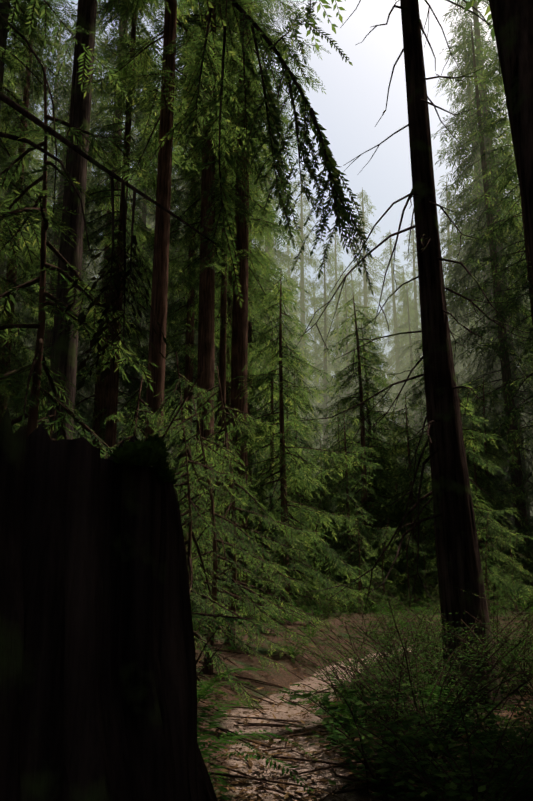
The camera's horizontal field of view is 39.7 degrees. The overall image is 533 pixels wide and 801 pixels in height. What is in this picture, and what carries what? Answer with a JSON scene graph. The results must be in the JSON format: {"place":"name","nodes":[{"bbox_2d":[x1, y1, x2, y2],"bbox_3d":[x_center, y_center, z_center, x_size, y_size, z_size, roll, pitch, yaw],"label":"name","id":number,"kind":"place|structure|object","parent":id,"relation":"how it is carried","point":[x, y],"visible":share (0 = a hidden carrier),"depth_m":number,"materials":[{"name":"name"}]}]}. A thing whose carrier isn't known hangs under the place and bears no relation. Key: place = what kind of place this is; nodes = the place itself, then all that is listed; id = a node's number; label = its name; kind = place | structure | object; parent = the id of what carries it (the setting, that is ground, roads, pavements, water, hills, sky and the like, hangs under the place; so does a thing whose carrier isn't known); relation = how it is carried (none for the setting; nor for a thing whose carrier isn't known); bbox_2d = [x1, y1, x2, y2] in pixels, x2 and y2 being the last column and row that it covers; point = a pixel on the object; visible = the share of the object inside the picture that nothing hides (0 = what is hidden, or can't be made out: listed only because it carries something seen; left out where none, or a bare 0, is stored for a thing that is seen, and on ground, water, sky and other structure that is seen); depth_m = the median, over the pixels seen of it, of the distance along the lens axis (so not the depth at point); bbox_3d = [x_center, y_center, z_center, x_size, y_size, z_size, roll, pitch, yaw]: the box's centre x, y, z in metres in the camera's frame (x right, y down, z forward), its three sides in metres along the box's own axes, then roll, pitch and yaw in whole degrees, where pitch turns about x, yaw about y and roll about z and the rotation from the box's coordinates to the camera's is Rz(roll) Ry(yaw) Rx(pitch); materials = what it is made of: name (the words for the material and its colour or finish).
{"place":"outdoors","nodes":[
{"label":"outdoors","id":0,"kind":"place"},
{"bbox_2d":[5,0,517,433],"label":"sky","id":1,"kind":"structure","parent":0,"point":[354,100],"materials":[{"name":"white"}]},
{"bbox_2d":[195,575,532,800],"bbox_3d":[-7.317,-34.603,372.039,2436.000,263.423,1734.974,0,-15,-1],"label":"ground","id":2,"kind":"structure","parent":0,"point":[283,677],"depth_m":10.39,"materials":[{"name":"brown soil"}]},
{"bbox_2d":[0,15,54,429],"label":"tree","id":3,"kind":"object","parent":2,"relation":"on","point":[30,169],"depth_m":57.25,"materials":[{"name":"green plant"}]},
{"bbox_2d":[2,13,59,420],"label":"tree","id":4,"kind":"object","parent":2,"relation":"on","point":[34,164],"visible":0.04,"depth_m":62.76,"materials":[{"name":"green plant"}]},
{"bbox_2d":[0,0,66,428],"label":"tree","id":5,"kind":"object","parent":2,"relation":"on","point":[11,274],"visible":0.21,"depth_m":43.56,"materials":[{"name":"green plant"}]},
{"bbox_2d":[4,19,89,436],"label":"tree","id":6,"kind":"object","parent":2,"relation":"on","point":[52,115],"depth_m":81.31,"materials":[{"name":"green plant"}]},
{"bbox_2d":[0,0,97,427],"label":"tree","id":7,"kind":"object","parent":2,"relation":"on","point":[6,12],"visible":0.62,"depth_m":27.67,"materials":[{"name":"green plant"}]},
{"bbox_2d":[3,15,104,443],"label":"tree","id":8,"kind":"object","parent":2,"relation":"on","point":[48,340],"visible":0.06,"depth_m":52.90,"materials":[{"name":"green plant"}]},
{"bbox_2d":[6,0,123,437],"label":"tree","id":9,"kind":"object","parent":2,"relation":"on","point":[58,180],"visible":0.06,"depth_m":60.56,"materials":[{"name":"green plant"}]},
{"bbox_2d":[27,89,122,441],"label":"tree","id":10,"kind":"object","parent":2,"relation":"on","point":[98,259],"depth_m":69.34,"materials":[{"name":"green plant"}]},
{"bbox_2d":[11,0,177,439],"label":"tree","id":11,"kind":"object","parent":2,"relation":"on","point":[64,351],"visible":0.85,"depth_m":13.57,"materials":[{"name":"brown plant"}]},
{"bbox_2d":[0,408,199,800],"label":"stump","id":12,"kind":"object","parent":2,"relation":"on","point":[98,687],"visible":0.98,"depth_m":2.42,"materials":[{"name":"brown wood"}]},
{"bbox_2d":[106,433,217,800],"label":"moss","id":13,"kind":"object","parent":12,"relation":"attached to","point":[151,451],"visible":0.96,"depth_m":2.83,"materials":[{"name":"green plant"}]},
{"bbox_2d":[12,0,215,459],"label":"tree","id":14,"kind":"object","parent":2,"relation":"on","point":[99,413],"visible":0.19,"depth_m":50.05,"materials":[{"name":"green plant"}]},
{"bbox_2d":[48,1,197,458],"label":"tree","id":15,"kind":"object","parent":2,"relation":"on","point":[113,383],"visible":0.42,"depth_m":33.18,"materials":[{"name":"green plant"}]},
{"bbox_2d":[74,99,194,517],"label":"tree","id":16,"kind":"object","parent":2,"relation":"on","point":[146,207],"visible":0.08,"depth_m":59.05,"materials":[{"name":"green plant"}]},
{"bbox_2d":[78,61,194,463],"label":"tree","id":17,"kind":"object","parent":2,"relation":"on","point":[149,225],"visible":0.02,"depth_m":68.15,"materials":[{"name":"green plant"}]},
{"bbox_2d":[100,376,188,532],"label":"sapling tree","id":18,"kind":"object","parent":2,"relation":"on","point":[136,414],"visible":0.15,"depth_m":16.95,"materials":[{"name":"green plant"}]},
{"bbox_2d":[0,66,289,648],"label":"sapling tree","id":19,"kind":"object","parent":2,"relation":"on","point":[32,414],"visible":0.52,"depth_m":6.49,"materials":[{"name":"green plant"}]},
{"bbox_2d":[70,0,268,440],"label":"tree","id":20,"kind":"object","parent":2,"relation":"on","point":[164,172],"visible":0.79,"depth_m":19.57,"materials":[{"name":"green plant"}]},
{"bbox_2d":[94,11,276,549],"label":"tree","id":21,"kind":"object","parent":2,"relation":"on","point":[178,211],"visible":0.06,"depth_m":50.98,"materials":[{"name":"green plant"}]},
{"bbox_2d":[0,0,373,390],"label":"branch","id":22,"kind":"object","parent":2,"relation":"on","point":[337,195],"visible":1,"depth_m":6.71,"materials":[{"name":"green plant"}]},
{"bbox_2d":[129,0,250,551],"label":"tree","id":23,"kind":"object","parent":2,"relation":"on","point":[189,339],"visible":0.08,"depth_m":40.62,"materials":[{"name":"green plant"}]},
{"bbox_2d":[108,0,296,611],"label":"tree","id":24,"kind":"object","parent":2,"relation":"on","point":[207,265],"visible":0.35,"depth_m":30.07,"materials":[{"name":"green plant"}]},
{"bbox_2d":[188,501,244,622],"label":"sapling tree","id":25,"kind":"object","parent":2,"relation":"on","point":[210,562],"visible":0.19,"depth_m":21.13,"materials":[{"name":"green plant"}]},
{"bbox_2d":[122,1,313,529],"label":"tree","id":26,"kind":"object","parent":2,"relation":"on","point":[264,280],"visible":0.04,"depth_m":56.87,"materials":[{"name":"green plant"}]},
{"bbox_2d":[192,593,243,747],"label":"bush","id":27,"kind":"object","parent":2,"relation":"on","point":[205,665],"visible":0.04,"depth_m":6.11,"materials":[{"name":"green plant"}]},
{"bbox_2d":[143,33,298,542],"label":"tree","id":28,"kind":"object","parent":2,"relation":"on","point":[215,372],"visible":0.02,"depth_m":60.67,"materials":[{"name":"green plant"}]},
{"bbox_2d":[145,352,298,627],"bbox_3d":[-1.542,2.588,15.193,3.170,7.012,3.997,7,-16,-23],"label":"sapling tree","id":29,"kind":"object","parent":2,"relation":"on","point":[182,418],"visible":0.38,"depth_m":14.98,"materials":[{"name":"green plant"}]},
{"bbox_2d":[168,0,283,602],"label":"tree","id":30,"kind":"object","parent":2,"relation":"on","point":[222,317],"visible":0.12,"depth_m":35.28,"materials":[{"name":"green plant"}]},
{"bbox_2d":[178,75,274,585],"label":"tree","id":31,"kind":"object","parent":2,"relation":"on","point":[228,383],"visible":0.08,"depth_m":41.91,"materials":[{"name":"green plant"}]},
{"bbox_2d":[173,428,281,709],"bbox_3d":[-1.173,2.640,11.130,2.530,4.567,2.651,-13,-20,41],"label":"sapling tree","id":32,"kind":"object","parent":2,"relation":"on","point":[190,567],"visible":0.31,"depth_m":11.18,"materials":[{"name":"green plant"}]},
{"bbox_2d":[197,667,270,716],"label":"fern","id":33,"kind":"object","parent":2,"relation":"on","point":[204,691],"visible":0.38,"depth_m":9.42,"materials":[{"name":"green plant"}]},
{"bbox_2d":[159,395,314,675],"bbox_3d":[-0.655,2.677,13.093,3.331,5.843,2.642,10,-18,-33],"label":"sapling tree","id":34,"kind":"object","parent":2,"relation":"on","point":[215,590],"visible":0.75,"depth_m":13.14,"materials":[{"name":"green plant"}]},
{"bbox_2d":[155,0,330,614],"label":"tree","id":35,"kind":"object","parent":2,"relation":"on","point":[239,359],"visible":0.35,"depth_m":30.90,"materials":[{"name":"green plant"}]},
{"bbox_2d":[169,366,337,645],"bbox_3d":[-0.462,2.651,16.461,4.330,7.596,3.434,1,-15,-4],"label":"sapling tree","id":36,"kind":"object","parent":2,"relation":"on","point":[232,508],"visible":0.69,"depth_m":16.58,"materials":[{"name":"green plant"}]},
{"bbox_2d":[197,700,316,800],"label":"fern","id":37,"kind":"object","parent":2,"relation":"on","point":[209,747],"visible":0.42,"depth_m":6.31,"materials":[{"name":"green plant"}]},
{"bbox_2d":[214,66,300,576],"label":"tree","id":38,"kind":"object","parent":2,"relation":"on","point":[262,257],"visible":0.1,"depth_m":47.37,"materials":[{"name":"green plant"}]},
{"bbox_2d":[230,472,309,611],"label":"sapling tree","id":39,"kind":"object","parent":2,"relation":"on","point":[259,525],"visible":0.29,"depth_m":25.80,"materials":[{"name":"green plant"}]},
{"bbox_2d":[192,327,348,613],"bbox_3d":[-0.157,2.958,29.561,6.981,13.148,6.479,13,-20,-40],"label":"tree","id":40,"kind":"object","parent":2,"relation":"on","point":[257,410],"visible":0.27,"depth_m":30.35,"materials":[{"name":"green plant"}]},
{"bbox_2d":[192,275,376,616],"bbox_3d":[0.497,1.496,26.425,6.248,13.149,6.689,-11,-19,36],"label":"tree","id":41,"kind":"object","parent":2,"relation":"on","point":[283,507],"visible":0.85,"depth_m":26.03,"materials":[{"name":"green plant"}]},
{"bbox_2d":[252,87,321,500],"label":"tree","id":42,"kind":"object","parent":2,"relation":"on","point":[284,259],"visible":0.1,"depth_m":82.07,"materials":[{"name":"green plant"}]},
{"bbox_2d":[248,380,340,609],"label":"tree","id":43,"kind":"object","parent":2,"relation":"on","point":[306,429],"visible":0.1,"depth_m":36.83,"materials":[{"name":"green plant"}]},
{"bbox_2d":[277,172,343,487],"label":"tree","id":44,"kind":"object","parent":2,"relation":"on","point":[301,302],"visible":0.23,"depth_m":95.40,"materials":[{"name":"green plant"}]},
{"bbox_2d":[249,370,372,608],"bbox_3d":[1.822,4.791,38.613,7.247,14.706,7.808,-1,-15,3],"label":"tree","id":45,"kind":"object","parent":2,"relation":"on","point":[306,445],"visible":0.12,"depth_m":39.38,"materials":[{"name":"green plant"}]},
{"bbox_2d":[279,479,343,607],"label":"sapling tree","id":46,"kind":"object","parent":2,"relation":"on","point":[319,505],"visible":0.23,"depth_m":32.71,"materials":[{"name":"green plant"}]},
{"bbox_2d":[300,244,357,509],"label":"tree","id":47,"kind":"object","parent":2,"relation":"on","point":[325,360],"visible":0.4,"depth_m":85.29,"materials":[{"name":"green plant"}]},
{"bbox_2d":[301,524,364,612],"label":"sapling tree","id":48,"kind":"object","parent":2,"relation":"on","point":[323,572],"visible":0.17,"depth_m":31.32,"materials":[{"name":"green plant"}]},
{"bbox_2d":[306,408,365,591],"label":"tree","id":49,"kind":"object","parent":2,"relation":"on","point":[329,439],"visible":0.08,"depth_m":52.25,"materials":[{"name":"green plant"}]},
{"bbox_2d":[263,691,410,744],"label":"fern","id":50,"kind":"object","parent":2,"relation":"on","point":[343,712],"visible":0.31,"depth_m":8.28,"materials":[{"name":"green plant"}]},
{"bbox_2d":[312,233,363,465],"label":"tree","id":51,"kind":"object","parent":2,"relation":"on","point":[330,282],"visible":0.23,"depth_m":104.37,"materials":[{"name":"green plant"}]},
{"bbox_2d":[265,590,435,685],"bbox_3d":[1.671,4.147,12.700,2.843,1.772,3.372,6,-16,-22],"label":"bush","id":52,"kind":"object","parent":2,"relation":"on","point":[347,638],"visible":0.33,"depth_m":12.65,"materials":[{"name":"green plant"}]},
{"bbox_2d":[263,608,438,716],"bbox_3d":[1.017,3.316,9.220,2.404,1.499,2.852,-4,-16,16],"label":"bush","id":53,"kind":"object","parent":2,"relation":"on","point":[337,677],"visible":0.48,"depth_m":9.34,"materials":[{"name":"green plant"}]},
{"bbox_2d":[327,272,377,468],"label":"tree","id":54,"kind":"object","parent":2,"relation":"on","point":[345,317],"visible":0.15,"depth_m":89.36,"materials":[{"name":"green plant"}]},
{"bbox_2d":[278,295,434,608],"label":"tree","id":55,"kind":"object","parent":2,"relation":"on","point":[377,443],"visible":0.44,"depth_m":40.11,"materials":[{"name":"green plant"}]},
{"bbox_2d":[330,268,383,495],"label":"tree","id":56,"kind":"object","parent":2,"relation":"on","point":[355,295],"visible":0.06,"depth_m":94.55,"materials":[{"name":"green plant"}]},
{"bbox_2d":[305,415,416,612],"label":"tree","id":57,"kind":"object","parent":2,"relation":"on","point":[335,496],"visible":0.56,"depth_m":32.73,"materials":[{"name":"green plant"}]},
{"bbox_2d":[333,505,396,613],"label":"sapling tree","id":58,"kind":"object","parent":2,"relation":"on","point":[360,584],"visible":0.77,"depth_m":27.41,"materials":[{"name":"green plant"}]},
{"bbox_2d":[328,188,404,458],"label":"tree","id":59,"kind":"object","parent":2,"relation":"on","point":[364,292],"visible":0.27,"depth_m":101.37,"materials":[{"name":"green plant"}]},
{"bbox_2d":[277,664,462,798],"bbox_3d":[0.872,2.740,6.121,1.600,1.097,1.864,0,-15,0],"label":"shrub","id":60,"kind":"object","parent":2,"relation":"on","point":[346,749],"visible":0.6,"depth_m":5.93,"materials":[{"name":"green plant"}]},
{"bbox_2d":[317,323,433,604],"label":"tree","id":61,"kind":"object","parent":2,"relation":"on","point":[384,434],"visible":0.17,"depth_m":43.16,"materials":[{"name":"green plant"}]},
{"bbox_2d":[332,390,421,599],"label":"tree","id":62,"kind":"object","parent":2,"relation":"on","point":[380,407],"visible":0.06,"depth_m":45.52,"materials":[{"name":"green plant"}]},
{"bbox_2d":[317,612,438,699],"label":"bush","id":63,"kind":"object","parent":2,"relation":"on","point":[341,638],"visible":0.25,"depth_m":10.62,"materials":[{"name":"green plant"}]},
{"bbox_2d":[355,519,404,612],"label":"sapling tree","id":64,"kind":"object","parent":2,"relation":"on","point":[383,562],"visible":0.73,"depth_m":29.66,"materials":[{"name":"green plant"}]},
{"bbox_2d":[273,612,494,724],"bbox_3d":[1.251,3.327,9.156,2.242,1.398,2.659,3,-15,-12],"label":"bush","id":65,"kind":"object","parent":2,"relation":"on","point":[420,652],"visible":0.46,"depth_m":9.12,"materials":[{"name":"green plant"}]},
{"bbox_2d":[251,596,532,741],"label":"bush","id":66,"kind":"object","parent":2,"relation":"on","point":[452,674],"visible":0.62,"depth_m":7.70,"materials":[{"name":"green plant"}]},
{"bbox_2d":[323,674,465,751],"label":"bush","id":67,"kind":"object","parent":2,"relation":"on","point":[389,710],"visible":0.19,"depth_m":7.44,"materials":[{"name":"green plant"}]},
{"bbox_2d":[373,232,423,454],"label":"tree","id":68,"kind":"object","parent":2,"relation":"on","point":[395,356],"visible":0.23,"depth_m":97.32,"materials":[{"name":"green plant"}]},
{"bbox_2d":[292,612,507,762],"bbox_3d":[1.170,2.712,6.885,2.248,1.402,2.666,-7,-17,24],"label":"bush","id":69,"kind":"object","parent":2,"relation":"on","point":[398,693],"visible":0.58,"depth_m":6.91,"materials":[{"name":"green plant"}]},
{"bbox_2d":[382,221,427,469],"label":"tree","id":70,"kind":"object","parent":2,"relation":"on","point":[415,285],"visible":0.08,"depth_m":92.94,"materials":[{"name":"green plant"}]},
{"bbox_2d":[278,0,532,709],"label":"tree","id":71,"kind":"object","parent":2,"relation":"on","point":[458,554],"visible":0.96,"depth_m":11.01,"materials":[{"name":"brown plant"}]},
{"bbox_2d":[278,584,532,768],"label":"bush","id":72,"kind":"object","parent":2,"relation":"on","point":[473,689],"visible":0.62,"depth_m":6.90,"materials":[{"name":"green plant"}]},
{"bbox_2d":[390,283,426,500],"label":"tree","id":73,"kind":"object","parent":2,"relation":"on","point":[407,304],"visible":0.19,"depth_m":84.73,"materials":[{"name":"green plant"}]},
{"bbox_2d":[377,522,440,612],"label":"sapling tree","id":74,"kind":"object","parent":2,"relation":"on","point":[416,592],"visible":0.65,"depth_m":29.25,"materials":[{"name":"green plant"}]},
{"bbox_2d":[320,591,498,687],"bbox_3d":[2.432,3.904,12.012,3.457,1.817,2.914,1,-15,-4],"label":"bush","id":75,"kind":"object","parent":2,"relation":"on","point":[420,631],"visible":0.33,"depth_m":11.69,"materials":[{"name":"green plant"}]},
{"bbox_2d":[327,616,514,713],"bbox_3d":[1.880,3.322,9.104,1.483,1.298,2.306,12,-19,-38],"label":"bush","id":76,"kind":"object","parent":2,"relation":"on","point":[422,660],"visible":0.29,"depth_m":9.04,"materials":[{"name":"green plant"}]},
{"bbox_2d":[311,694,532,800],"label":"shrub","id":77,"kind":"object","parent":2,"relation":"on","point":[453,791],"visible":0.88,"depth_m":5.19,"materials":[{"name":"green plant"}]},
{"bbox_2d":[362,397,485,607],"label":"tree","id":78,"kind":"object","parent":2,"relation":"on","point":[412,499],"visible":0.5,"depth_m":35.21,"materials":[{"name":"green plant"}]},
{"bbox_2d":[325,638,529,775],"bbox_3d":[1.383,2.737,6.639,1.414,1.238,2.198,8,-17,-26],"label":"bush","id":79,"kind":"object","parent":2,"relation":"on","point":[421,698],"visible":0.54,"depth_m":6.57,"materials":[{"name":"green plant"}]},
{"bbox_2d":[329,661,532,800],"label":"bush","id":80,"kind":"object","parent":2,"relation":"on","point":[509,790],"visible":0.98,"depth_m":5.02,"materials":[{"name":"green plant"}]},
{"bbox_2d":[339,608,532,731],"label":"bush","id":81,"kind":"object","parent":2,"relation":"on","point":[425,665],"visible":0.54,"depth_m":8.56,"materials":[{"name":"green plant"}]},
{"bbox_2d":[350,683,528,751],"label":"fern","id":82,"kind":"object","parent":2,"relation":"on","point":[439,690],"visible":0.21,"depth_m":7.72,"materials":[{"name":"green plant"}]},
{"bbox_2d":[353,722,532,800],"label":"fern","id":83,"kind":"object","parent":2,"relation":"on","point":[475,763],"visible":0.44,"depth_m":6.18,"materials":[{"name":"green plant"}]},
{"bbox_2d":[371,340,527,606],"bbox_3d":[8.615,3.453,39.539,7.621,16.039,8.159,8,-17,-27],"label":"tree","id":84,"kind":"object","parent":2,"relation":"on","point":[415,396],"visible":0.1,"depth_m":39.91,"materials":[{"name":"green plant"}]},
{"bbox_2d":[409,179,489,419],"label":"tree","id":85,"kind":"object","parent":2,"relation":"on","point":[443,233],"visible":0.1,"depth_m":88.33,"materials":[{"name":"green plant"}]},
{"bbox_2d":[397,698,532,800],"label":"shrub","id":86,"kind":"object","parent":2,"relation":"on","point":[523,793],"visible":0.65,"depth_m":5.53,"materials":[{"name":"green plant"}]},
{"bbox_2d":[444,226,491,425],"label":"tree","id":87,"kind":"object","parent":2,"relation":"on","point":[467,326],"visible":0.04,"depth_m":81.51,"materials":[{"name":"green plant"}]},
{"bbox_2d":[404,588,532,691],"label":"bush","id":88,"kind":"object","parent":2,"relation":"on","point":[504,641],"visible":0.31,"depth_m":11.34,"materials":[{"name":"green plant"}]},
{"bbox_2d":[405,378,532,612],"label":"tree","id":89,"kind":"object","parent":2,"relation":"on","point":[483,519],"visible":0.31,"depth_m":31.09,"materials":[{"name":"green plant"}]},
{"bbox_2d":[410,607,532,731],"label":"bush","id":90,"kind":"object","parent":2,"relation":"on","point":[498,669],"visible":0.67,"depth_m":7.85,"materials":[{"name":"green plant"}]},
{"bbox_2d":[412,21,532,601],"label":"tree","id":91,"kind":"object","parent":2,"relation":"on","point":[506,372],"visible":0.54,"depth_m":54.62,"materials":[{"name":"green plant"}]},
{"bbox_2d":[414,0,532,574],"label":"tree","id":92,"kind":"object","parent":2,"relation":"on","point":[457,268],"visible":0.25,"depth_m":63.27,"materials":[{"name":"green plant"}]},
{"bbox_2d":[423,694,532,763],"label":"shrub","id":93,"kind":"object","parent":2,"relation":"on","point":[529,729],"visible":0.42,"depth_m":6.87,"materials":[{"name":"green plant"}]},
{"bbox_2d":[426,647,532,735],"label":"bush","id":94,"kind":"object","parent":2,"relation":"on","point":[481,694],"visible":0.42,"depth_m":7.87,"materials":[{"name":"green plant"}]},
{"bbox_2d":[432,675,532,798],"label":"bush","id":95,"kind":"object","parent":2,"relation":"on","point":[482,728],"visible":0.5,"depth_m":5.92,"materials":[{"name":"green plant"}]},
{"bbox_2d":[435,427,531,611],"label":"tree","id":96,"kind":"object","parent":2,"relation":"on","point":[488,491],"visible":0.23,"depth_m":36.61,"materials":[{"name":"green plant"}]},
{"bbox_2d":[436,19,532,575],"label":"tree","id":97,"kind":"object","parent":2,"relation":"on","point":[454,236],"visible":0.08,"depth_m":70.52,"materials":[{"name":"green plant"}]},
{"bbox_2d":[444,85,532,507],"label":"tree","id":98,"kind":"object","parent":2,"relation":"on","point":[462,363],"visible":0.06,"depth_m":72.64,"materials":[{"name":"green plant"}]},
{"bbox_2d":[456,0,532,594],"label":"tree","id":99,"kind":"object","parent":2,"relation":"on","point":[526,274],"visible":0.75,"depth_m":48.13,"materials":[{"name":"green plant"}]},
{"bbox_2d":[457,0,532,271],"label":"corner tree","id":100,"kind":"object","parent":2,"relation":"on","point":[511,32],"visible":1,"depth_m":5.95,"materials":[{"name":"brown plant"}]},
{"bbox_2d":[460,375,532,606],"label":"tree","id":101,"kind":"object","parent":2,"relation":"on","point":[498,457],"visible":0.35,"depth_m":39.32,"materials":[{"name":"green plant"}]},
{"bbox_2d":[477,517,517,616],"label":"sapling tree","id":102,"kind":"object","parent":2,"relation":"on","point":[485,558],"visible":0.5,"depth_m":26.55,"materials":[{"name":"green plant"}]},
{"bbox_2d":[473,452,531,602],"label":"tree","id":103,"kind":"object","parent":2,"relation":"on","point":[502,479],"visible":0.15,"depth_m":47.22,"materials":[{"name":"green plant"}]},
{"bbox_2d":[493,523,532,611],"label":"sapling tree","id":104,"kind":"object","parent":2,"relation":"on","point":[510,564],"visible":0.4,"depth_m":33.15,"materials":[{"name":"green plant"}]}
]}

